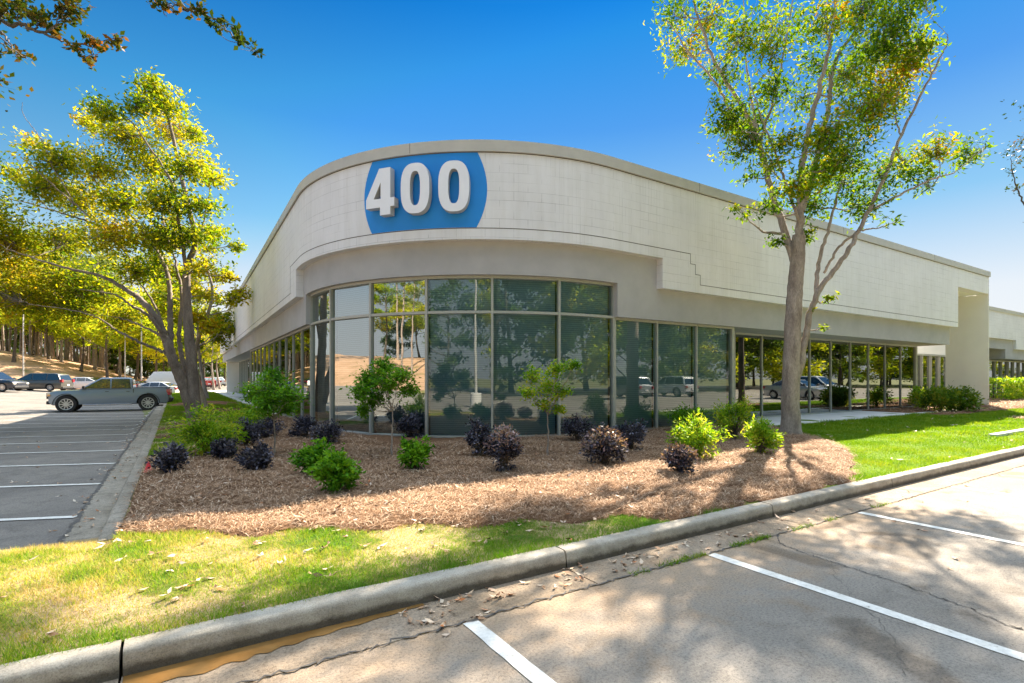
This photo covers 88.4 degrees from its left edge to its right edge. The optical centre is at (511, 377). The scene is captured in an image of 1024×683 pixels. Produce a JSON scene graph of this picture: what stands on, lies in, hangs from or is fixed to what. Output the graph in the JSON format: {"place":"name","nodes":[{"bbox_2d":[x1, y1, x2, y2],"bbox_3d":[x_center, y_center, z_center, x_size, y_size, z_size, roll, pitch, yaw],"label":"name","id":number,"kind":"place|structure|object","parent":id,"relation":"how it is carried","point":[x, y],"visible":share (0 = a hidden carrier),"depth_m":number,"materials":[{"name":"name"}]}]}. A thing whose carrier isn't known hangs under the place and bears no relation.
{"place":"outdoors","nodes":[
{"label":"outdoors","id":0,"kind":"place"},
{"bbox_2d":[0,350,147,389],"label":"hillside","id":1,"kind":"structure","parent":0,"point":[41,364],"depth_m":73.20,"materials":[{"name":"soil"}]},
{"bbox_2d":[0,260,57,361],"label":"woodland tree","id":2,"kind":"object","parent":1,"relation":"on","point":[8,322],"visible":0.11,"depth_m":69.83,"materials":[{"name":"green plant"}]},
{"bbox_2d":[20,263,67,359],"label":"woodland tree","id":3,"kind":"object","parent":1,"relation":"on","point":[47,343],"visible":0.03,"depth_m":80.08,"materials":[{"name":"green plant"}]},
{"bbox_2d":[39,297,119,371],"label":"woodland tree","id":4,"kind":"object","parent":1,"relation":"on","point":[64,332],"visible":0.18,"depth_m":74.99,"materials":[{"name":"green plant"}]},
{"bbox_2d":[74,238,122,369],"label":"pine tree","id":5,"kind":"object","parent":1,"relation":"on","point":[95,354],"visible":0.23,"depth_m":81.66,"materials":[{"name":"green plant"}]},
{"bbox_2d":[49,291,156,377],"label":"woodland tree","id":6,"kind":"object","parent":1,"relation":"on","point":[94,331],"visible":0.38,"depth_m":69.65,"materials":[{"name":"green plant"}]},
{"bbox_2d":[108,347,134,372],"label":"evergreen tree","id":7,"kind":"object","parent":1,"relation":"on","point":[112,359],"visible":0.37,"depth_m":94.45,"materials":[{"name":"green plant"}]},
{"bbox_2d":[92,286,158,379],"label":"woodland tree","id":8,"kind":"object","parent":1,"relation":"on","point":[130,344],"visible":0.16,"depth_m":77.14,"materials":[{"name":"green plant"}]},
{"bbox_2d":[101,306,196,371],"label":"woodland tree","id":9,"kind":"object","parent":1,"relation":"on","point":[151,339],"visible":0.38,"depth_m":70.17,"materials":[{"name":"green plant"}]},
{"bbox_2d":[0,389,154,549],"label":"side parking lot","id":10,"kind":"structure","parent":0,"point":[29,501],"depth_m":10.57,"materials":[{"name":"grey asphalt"}]},
{"bbox_2d":[0,372,28,391],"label":"parked suv","id":11,"kind":"object","parent":10,"relation":"on","point":[7,382],"visible":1,"depth_m":46.79,"materials":[{"name":"grey paint"}]},
{"bbox_2d":[0,516,75,520],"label":"parking line","id":12,"kind":"object","parent":10,"relation":"on","point":[28,518],"visible":1,"depth_m":5.93,"materials":[{"name":"paint"}]},
{"bbox_2d":[12,373,74,390],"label":"parked minivan","id":13,"kind":"object","parent":10,"relation":"on","point":[53,381],"visible":0.67,"depth_m":51.30,"materials":[{"name":"grey paint"}]},
{"bbox_2d":[71,377,97,388],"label":"parked sedan","id":14,"kind":"object","parent":10,"relation":"on","point":[79,382],"visible":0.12,"depth_m":59.36,"materials":[{"name":"white paint"}]},
{"bbox_2d":[46,377,173,411],"bbox_3d":[-22.180,0.911,29.347,5.558,1.852,2.153,0,0,-31],"label":"pickup truck","id":15,"kind":"object","parent":10,"relation":"on","point":[115,391],"visible":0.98,"depth_m":28.56,"materials":[{"name":"grey paint"}]},
{"bbox_2d":[61,403,163,541],"bbox_3d":[-40.128,1.624,20.553,44.400,0.072,66.290,0,0,-33],"label":"side gutter","id":16,"kind":"object","parent":10,"relation":"on","point":[104,497],"visible":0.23,"depth_m":7.17,"materials":[{"name":"concrete"}]},
{"bbox_2d":[57,405,157,542],"bbox_3d":[-13.122,1.585,18.825,0.130,0.001,33.532,0,0,-33],"label":"asphalt edge","id":17,"kind":"object","parent":16,"relation":"on","point":[88,500],"visible":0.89,"depth_m":7.40,"materials":[{"name":"grey asphalt"}]},
{"bbox_2d":[137,382,179,392],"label":"parked sedan","id":18,"kind":"object","parent":10,"relation":"on","point":[174,388],"visible":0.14,"depth_m":49.30,"materials":[{"name":"white paint"}]},
{"bbox_2d":[207,386,226,390],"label":"driveway","id":19,"kind":"structure","parent":0,"point":[222,387],"depth_m":78.20,"materials":[{"name":"grey concrete"}]},
{"bbox_2d":[139,372,176,385],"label":"delivery van","id":20,"kind":"object","parent":19,"relation":"on","point":[161,377],"visible":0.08,"depth_m":62.16,"materials":[{"name":"grey paint"}]},
{"bbox_2d":[175,306,224,389],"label":"kerbside tree","id":21,"kind":"object","parent":19,"relation":"on","point":[207,354],"visible":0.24,"depth_m":61.56,"materials":[{"name":"green plant"}]},
{"bbox_2d":[208,390,275,413],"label":"side walkway","id":22,"kind":"structure","parent":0,"point":[235,396],"depth_m":40.91,"materials":[{"name":"concrete"}]},
{"bbox_2d":[0,385,1023,675],"bbox_3d":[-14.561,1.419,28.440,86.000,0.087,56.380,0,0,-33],"label":"lawn","id":23,"kind":"structure","parent":0,"point":[188,603],"depth_m":4.02,"materials":[{"name":"plant"}]},
{"bbox_2d":[0,65,237,418],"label":"broadleaf tree","id":24,"kind":"object","parent":23,"relation":"on","point":[40,288],"visible":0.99,"depth_m":17.81,"materials":[{"name":"green plant"}]},
{"bbox_2d":[97,403,166,541],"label":"side kerb","id":25,"kind":"structure","parent":23,"relation":"on","point":[120,506],"depth_m":6.59,"materials":[{"name":"concrete"}]},
{"bbox_2d":[0,0,265,111],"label":"overhanging tree","id":26,"kind":"object","parent":23,"relation":"on","point":[40,18],"visible":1,"depth_m":6.10,"materials":[{"name":"green plant"}]},
{"bbox_2d":[143,266,236,398],"bbox_3d":[-20.309,-2.877,33.831,4.799,8.896,5.128,0,0,15],"label":"kerbside tree","id":27,"kind":"object","parent":23,"relation":"on","point":[227,329],"visible":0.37,"depth_m":33.99,"materials":[{"name":"green plant"}]},
{"bbox_2d":[128,210,252,406],"bbox_3d":[-14.892,-3.126,24.554,5.074,9.418,4.950,0,0,-33],"label":"kerbside tree","id":28,"kind":"object","parent":23,"relation":"on","point":[206,326],"visible":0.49,"depth_m":24.38,"materials":[{"name":"green plant"}]},
{"bbox_2d":[148,391,256,454],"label":"grass","id":29,"kind":"structure","parent":23,"relation":"on","point":[171,410],"depth_m":22.24,"materials":[{"name":"green plant"}]},
{"bbox_2d":[168,401,241,412],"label":"bare soil","id":30,"kind":"structure","parent":23,"relation":"on","point":[213,402],"depth_m":26.85,"materials":[{"name":"brown soil"}]},
{"bbox_2d":[0,412,1008,637],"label":"fallen leaves","id":31,"kind":"object","parent":23,"relation":"on","point":[410,619],"visible":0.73,"depth_m":4.94,"materials":[{"name":"brown plant"}]},
{"bbox_2d":[0,445,1023,682],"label":"kerb","id":32,"kind":"structure","parent":23,"relation":"on","point":[99,663],"depth_m":3.62,"materials":[{"name":"concrete"}]},
{"bbox_2d":[102,455,1023,682],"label":"gutter","id":33,"kind":"object","parent":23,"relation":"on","point":[373,632],"visible":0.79,"depth_m":3.94,"materials":[{"name":"concrete"}]},
{"bbox_2d":[122,603,423,682],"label":"puddle","id":34,"kind":"object","parent":33,"relation":"on","point":[201,665],"visible":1,"depth_m":3.00,"materials":[{"name":"liquid"}]},
{"bbox_2d":[236,465,1023,682],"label":"gutter seam","id":35,"kind":"object","parent":33,"relation":"on","point":[439,628],"visible":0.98,"depth_m":3.66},
{"bbox_2d":[109,398,1023,536],"bbox_3d":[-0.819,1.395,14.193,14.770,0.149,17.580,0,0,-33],"label":"mulch bed","id":36,"kind":"object","parent":23,"relation":"on","point":[397,439],"visible":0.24,"depth_m":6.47,"materials":[{"name":"brown plant"}]},
{"bbox_2d":[144,441,192,473],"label":"purple shrub","id":37,"kind":"object","parent":36,"relation":"on","point":[170,458],"visible":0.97,"depth_m":7.79,"materials":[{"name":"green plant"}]},
{"bbox_2d":[160,401,249,456],"bbox_3d":[-5.477,0.930,9.447,1.404,1.075,1.077,0,0,-33],"label":"green shrub","id":38,"kind":"object","parent":36,"relation":"on","point":[203,433],"visible":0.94,"depth_m":9.35,"materials":[{"name":"green plant"}]},
{"bbox_2d":[207,435,242,459],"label":"purple shrub","id":39,"kind":"object","parent":36,"relation":"on","point":[221,448],"visible":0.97,"depth_m":8.86,"materials":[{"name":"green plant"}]},
{"bbox_2d":[191,403,276,433],"bbox_3d":[-6.293,0.982,12.258,1.640,0.945,1.429,0,0,-5],"label":"green shrub","id":40,"kind":"object","parent":36,"relation":"on","point":[234,415],"visible":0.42,"depth_m":11.93,"materials":[{"name":"green plant"}]},
{"bbox_2d":[228,416,266,445],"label":"purple shrub","id":41,"kind":"object","parent":36,"relation":"on","point":[252,433],"visible":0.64,"depth_m":10.37,"materials":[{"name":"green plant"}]},
{"bbox_2d":[232,439,273,470],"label":"purple shrub","id":42,"kind":"object","parent":36,"relation":"on","point":[259,456],"visible":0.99,"depth_m":7.60,"materials":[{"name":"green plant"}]},
{"bbox_2d":[250,416,284,438],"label":"purple shrub","id":43,"kind":"object","parent":36,"relation":"on","point":[268,426],"visible":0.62,"depth_m":11.79,"materials":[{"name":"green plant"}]},
{"bbox_2d":[232,364,314,453],"bbox_3d":[-4.188,0.584,9.248,1.228,1.687,1.463,0,0,-33],"label":"ornamental tree","id":44,"kind":"object","parent":36,"relation":"on","point":[259,396],"visible":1,"depth_m":9.13,"materials":[{"name":"green plant"}]},
{"bbox_2d":[286,414,317,437],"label":"purple shrub","id":45,"kind":"object","parent":36,"relation":"on","point":[304,423],"visible":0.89,"depth_m":11.86,"materials":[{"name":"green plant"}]},
{"bbox_2d":[287,436,344,476],"bbox_3d":[-2.720,1.111,7.307,0.729,0.635,0.633,0,0,-33],"label":"green shrub","id":46,"kind":"object","parent":36,"relation":"on","point":[308,454],"visible":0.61,"depth_m":7.23,"materials":[{"name":"green plant"}]},
{"bbox_2d":[307,418,346,445],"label":"purple shrub","id":47,"kind":"object","parent":36,"relation":"on","point":[331,430],"visible":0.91,"depth_m":10.79,"materials":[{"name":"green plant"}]},
{"bbox_2d":[302,447,366,495],"bbox_3d":[-2.056,1.114,6.218,0.668,0.626,0.597,0,0,35],"label":"green shrub","id":48,"kind":"object","parent":36,"relation":"on","point":[337,473],"visible":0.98,"depth_m":6.13,"materials":[{"name":"green plant"}]},
{"bbox_2d":[339,354,420,454],"bbox_3d":[-2.253,0.499,9.169,1.383,1.869,0.996,0,0,20],"label":"ornamental tree","id":49,"kind":"object","parent":36,"relation":"on","point":[370,381],"visible":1,"depth_m":9.18,"materials":[{"name":"green plant"}]},
{"bbox_2d":[393,411,422,437],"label":"purple shrub","id":50,"kind":"object","parent":36,"relation":"on","point":[409,423],"visible":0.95,"depth_m":11.91,"materials":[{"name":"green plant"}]},
{"bbox_2d":[396,434,435,469],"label":"green shrub","id":51,"kind":"object","parent":36,"relation":"on","point":[415,453],"visible":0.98,"depth_m":7.70,"materials":[{"name":"green plant"}]},
{"bbox_2d":[462,414,493,455],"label":"purple shrub","id":52,"kind":"object","parent":36,"relation":"on","point":[478,431],"visible":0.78,"depth_m":8.95,"materials":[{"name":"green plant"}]},
{"bbox_2d":[483,422,524,471],"bbox_3d":[-0.112,1.027,7.603,0.612,0.784,0.680,0,0,-33],"label":"purple shrub","id":53,"kind":"object","parent":36,"relation":"on","point":[503,448],"visible":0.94,"depth_m":7.51,"materials":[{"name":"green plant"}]},
{"bbox_2d":[515,358,582,454],"bbox_3d":[0.633,0.544,9.306,0.838,1.789,1.322,0,0,-76],"label":"ornamental tree","id":54,"kind":"object","parent":36,"relation":"on","point":[533,374],"visible":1,"depth_m":9.26,"materials":[{"name":"green plant"}]},
{"bbox_2d":[560,413,598,440],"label":"purple shrub","id":55,"kind":"object","parent":36,"relation":"on","point":[574,426],"visible":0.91,"depth_m":11.23,"materials":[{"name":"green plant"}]},
{"bbox_2d":[578,422,628,465],"bbox_3d":[1.412,1.028,8.128,0.785,0.733,0.750,0,0,10],"label":"purple shrub","id":56,"kind":"object","parent":36,"relation":"on","point":[605,444],"visible":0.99,"depth_m":8.02,"materials":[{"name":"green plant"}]},
{"bbox_2d":[609,418,648,450],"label":"purple shrub","id":57,"kind":"object","parent":36,"relation":"on","point":[631,433],"visible":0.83,"depth_m":9.64,"materials":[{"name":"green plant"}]},
{"bbox_2d":[659,441,699,474],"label":"purple shrub","id":58,"kind":"object","parent":36,"relation":"on","point":[680,457],"visible":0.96,"depth_m":7.42,"materials":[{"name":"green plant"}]},
{"bbox_2d":[664,401,710,429],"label":"green shrub","id":59,"kind":"object","parent":36,"relation":"on","point":[682,412],"visible":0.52,"depth_m":13.26,"materials":[{"name":"green plant"}]},
{"bbox_2d":[664,407,735,459],"bbox_3d":[3.104,0.966,8.906,1.007,0.961,1.047,0,0,-9],"label":"green shrub","id":60,"kind":"object","parent":36,"relation":"on","point":[702,435],"visible":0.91,"depth_m":8.77,"materials":[{"name":"green plant"}]},
{"bbox_2d":[708,390,761,439],"bbox_3d":[4.792,0.845,11.508,1.032,1.190,1.032,0,0,-33],"label":"green shrub","id":61,"kind":"object","parent":36,"relation":"on","point":[741,414],"visible":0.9,"depth_m":11.41,"materials":[{"name":"green plant"}]},
{"bbox_2d":[740,414,785,454],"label":"green shrub","id":62,"kind":"object","parent":36,"relation":"on","point":[758,434],"visible":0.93,"depth_m":9.15,"materials":[{"name":"green plant"}]},
{"bbox_2d":[643,0,1001,434],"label":"broadleaf tree","id":63,"kind":"object","parent":36,"relation":"on","point":[824,171],"visible":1,"depth_m":12.44,"materials":[{"name":"green plant"}]},
{"bbox_2d":[220,139,990,437],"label":"office building","id":64,"kind":"structure","parent":23,"relation":"on","point":[466,278],"depth_m":13.26,"materials":[{"name":"concrete"}]},
{"bbox_2d":[273,339,278,407],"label":"window","id":65,"kind":"structure","parent":64,"relation":"in","point":[276,342],"depth_m":20.97,"materials":[{"name":"glass"}]},
{"bbox_2d":[278,336,284,415],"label":"window","id":66,"kind":"structure","parent":64,"relation":"in","point":[281,340],"depth_m":19.62,"materials":[{"name":"glass"}]},
{"bbox_2d":[285,333,291,416],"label":"window","id":67,"kind":"structure","parent":64,"relation":"in","point":[288,338],"depth_m":18.44,"materials":[{"name":"glass"}]},
{"bbox_2d":[292,329,300,420],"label":"window","id":68,"kind":"structure","parent":64,"relation":"in","point":[296,335],"depth_m":17.04,"materials":[{"name":"glass"}]},
{"bbox_2d":[300,325,309,417],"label":"window","id":69,"kind":"structure","parent":64,"relation":"in","point":[305,331],"depth_m":15.75,"materials":[{"name":"glass"}]},
{"bbox_2d":[310,288,328,427],"bbox_3d":[-5.146,-0.475,14.238,0.268,3.710,1.650,0,0,-37],"label":"window","id":70,"kind":"structure","parent":64,"relation":"in","point":[319,300],"depth_m":14.38,"materials":[{"name":"glass"}]},
{"bbox_2d":[329,281,368,434],"bbox_3d":[-4.029,-0.475,13.144,0.643,3.710,1.505,0,0,-34],"label":"window","id":71,"kind":"structure","parent":64,"relation":"in","point":[348,303],"depth_m":13.22,"materials":[{"name":"glass"}]},
{"bbox_2d":[369,276,424,436],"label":"window","id":72,"kind":"structure","parent":64,"relation":"in","point":[396,305],"depth_m":12.42,"materials":[{"name":"glass"}]},
{"bbox_2d":[425,275,490,437],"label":"window","id":73,"kind":"structure","parent":64,"relation":"in","point":[460,305],"depth_m":12.22,"materials":[{"name":"glass"}]},
{"bbox_2d":[491,275,558,436],"bbox_3d":[0.283,-0.475,12.210,1.534,3.710,0.718,0,0,-33],"label":"window","id":74,"kind":"structure","parent":64,"relation":"in","point":[523,313],"depth_m":12.30,"materials":[{"name":"glass"}]},
{"bbox_2d":[556,278,614,435],"bbox_3d":[1.772,-0.475,12.745,1.641,3.710,0.324,0,0,-33],"label":"window","id":75,"kind":"structure","parent":64,"relation":"in","point":[582,318],"depth_m":12.88,"materials":[{"name":"glass"}]},
{"bbox_2d":[615,317,656,429],"bbox_3d":[3.148,-0.060,13.548,1.535,2.880,0.190,0,0,-33],"label":"window","id":76,"kind":"structure","parent":64,"relation":"in","point":[633,337],"depth_m":13.66,"materials":[{"name":"glass"}]},
{"bbox_2d":[653,321,696,428],"bbox_3d":[4.458,-0.060,14.383,1.622,2.880,0.190,0,0,-33],"label":"window","id":77,"kind":"structure","parent":64,"relation":"in","point":[671,340],"depth_m":14.42,"materials":[{"name":"glass"}]},
{"bbox_2d":[692,324,732,424],"bbox_3d":[5.816,-0.060,15.245,1.650,2.880,0.195,0,0,-33],"label":"window","id":78,"kind":"structure","parent":64,"relation":"in","point":[708,341],"depth_m":15.34,"materials":[{"name":"glass"}]},
{"bbox_2d":[735,332,762,418],"bbox_3d":[7.971,-0.060,17.807,1.559,2.880,0.130,0,0,-33],"label":"window","id":79,"kind":"structure","parent":64,"relation":"in","point":[747,345],"depth_m":17.82,"materials":[{"name":"glass"}]},
{"bbox_2d":[761,334,783,417],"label":"window","id":80,"kind":"structure","parent":64,"relation":"in","point":[772,346],"depth_m":18.54,"materials":[{"name":"glass"}]},
{"bbox_2d":[800,337,810,414],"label":"window","id":81,"kind":"structure","parent":64,"relation":"in","point":[804,385],"depth_m":19.73,"materials":[{"name":"glass"}]},
{"bbox_2d":[809,338,831,413],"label":"window","id":82,"kind":"structure","parent":64,"relation":"in","point":[819,349],"depth_m":20.26,"materials":[{"name":"glass"}]},
{"bbox_2d":[830,340,850,412],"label":"window","id":83,"kind":"structure","parent":64,"relation":"in","point":[839,349],"depth_m":21.07,"materials":[{"name":"glass"}]},
{"bbox_2d":[850,341,868,410],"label":"window","id":84,"kind":"structure","parent":64,"relation":"in","point":[858,350],"depth_m":21.91,"materials":[{"name":"glass"}]},
{"bbox_2d":[868,342,885,409],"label":"window","id":85,"kind":"structure","parent":64,"relation":"in","point":[875,350],"depth_m":22.71,"materials":[{"name":"glass"}]},
{"bbox_2d":[884,344,901,408],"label":"window","id":86,"kind":"structure","parent":64,"relation":"in","point":[891,351],"depth_m":23.53,"materials":[{"name":"glass"}]},
{"bbox_2d":[900,345,916,406],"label":"window","id":87,"kind":"structure","parent":64,"relation":"in","point":[908,353],"depth_m":24.40,"materials":[{"name":"glass"}]},
{"bbox_2d":[920,354,930,389],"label":"entry window","id":88,"kind":"structure","parent":64,"relation":"in","point":[924,359],"depth_m":31.07,"materials":[{"name":"glass"}]},
{"bbox_2d":[929,355,939,388],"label":"entry window","id":89,"kind":"structure","parent":64,"relation":"in","point":[933,359],"depth_m":31.76,"materials":[{"name":"glass"}]},
{"bbox_2d":[938,355,944,388],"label":"entry window","id":90,"kind":"structure","parent":64,"relation":"in","point":[941,359],"depth_m":32.39,"materials":[{"name":"glass"}]},
{"bbox_2d":[774,407,1023,480],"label":"grass","id":91,"kind":"structure","parent":23,"relation":"on","point":[918,418],"depth_m":12.69,"materials":[{"name":"green plant"}]},
{"bbox_2d":[862,398,1023,418],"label":"mulch strip","id":92,"kind":"object","parent":23,"relation":"on","point":[913,410],"visible":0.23,"depth_m":22.42,"materials":[{"name":"brown wood"}]},
{"bbox_2d":[904,381,932,408],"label":"green shrub","id":93,"kind":"object","parent":92,"relation":"on","point":[913,396],"visible":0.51,"depth_m":23.12,"materials":[{"name":"green plant"}]},
{"bbox_2d":[915,380,965,411],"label":"dark shrub","id":94,"kind":"object","parent":92,"relation":"on","point":[939,399],"visible":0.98,"depth_m":21.26,"materials":[{"name":"green plant"}]},
{"bbox_2d":[947,385,989,411],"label":"dark shrub","id":95,"kind":"object","parent":92,"relation":"on","point":[972,400],"visible":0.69,"depth_m":21.32,"materials":[{"name":"green plant"}]},
{"bbox_2d":[989,375,1023,399],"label":"clipped hedge","id":96,"kind":"object","parent":92,"relation":"on","point":[1015,389],"visible":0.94,"depth_m":32.25,"materials":[{"name":"green plant"}]},
{"bbox_2d":[994,100,1023,222],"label":"bare topped tree","id":97,"kind":"object","parent":92,"relation":"on","point":[1012,173],"visible":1,"depth_m":17.70,"materials":[{"name":"green plant"}]},
{"bbox_2d":[989,306,1023,395],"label":"neighbour building","id":98,"kind":"structure","parent":23,"relation":"on","point":[1006,342],"depth_m":42.46,"materials":[{"name":"concrete"}]},
{"bbox_2d":[0,0,1023,376],"label":"sky","id":99,"kind":"structure","parent":0,"point":[335,79],"materials":[{"name":"blue"}]},
{"bbox_2d":[250,466,1023,682],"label":"parking lot","id":100,"kind":"structure","parent":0,"point":[707,619],"depth_m":3.48,"materials":[{"name":"grey asphalt"}]},
{"bbox_2d":[464,620,555,682],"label":"parking line","id":101,"kind":"object","parent":100,"relation":"on","point":[526,668],"visible":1,"depth_m":3.04,"materials":[{"name":"paint"}]},
{"bbox_2d":[627,503,890,575],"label":"weeds","id":102,"kind":"object","parent":100,"relation":"on","point":[735,543],"visible":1,"depth_m":5.02,"materials":[{"name":"green plant"}]},
{"bbox_2d":[709,553,1023,660],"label":"parking line","id":103,"kind":"object","parent":100,"relation":"on","point":[972,640],"visible":1,"depth_m":3.59,"materials":[{"name":"paint"}]},
{"bbox_2d":[777,535,1023,629],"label":"pavement crack","id":104,"kind":"object","parent":100,"relation":"on","point":[907,585],"visible":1,"depth_m":3.98,"materials":[{"name":"black asphalt"}]},
{"bbox_2d":[859,512,1023,545],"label":"parking line","id":105,"kind":"object","parent":100,"relation":"on","point":[968,533],"visible":1,"depth_m":5.53,"materials":[{"name":"paint"}]},
{"bbox_2d":[736,410,945,425],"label":"walkway","id":106,"kind":"structure","parent":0,"point":[833,416],"depth_m":18.71,"materials":[{"name":"concrete"}]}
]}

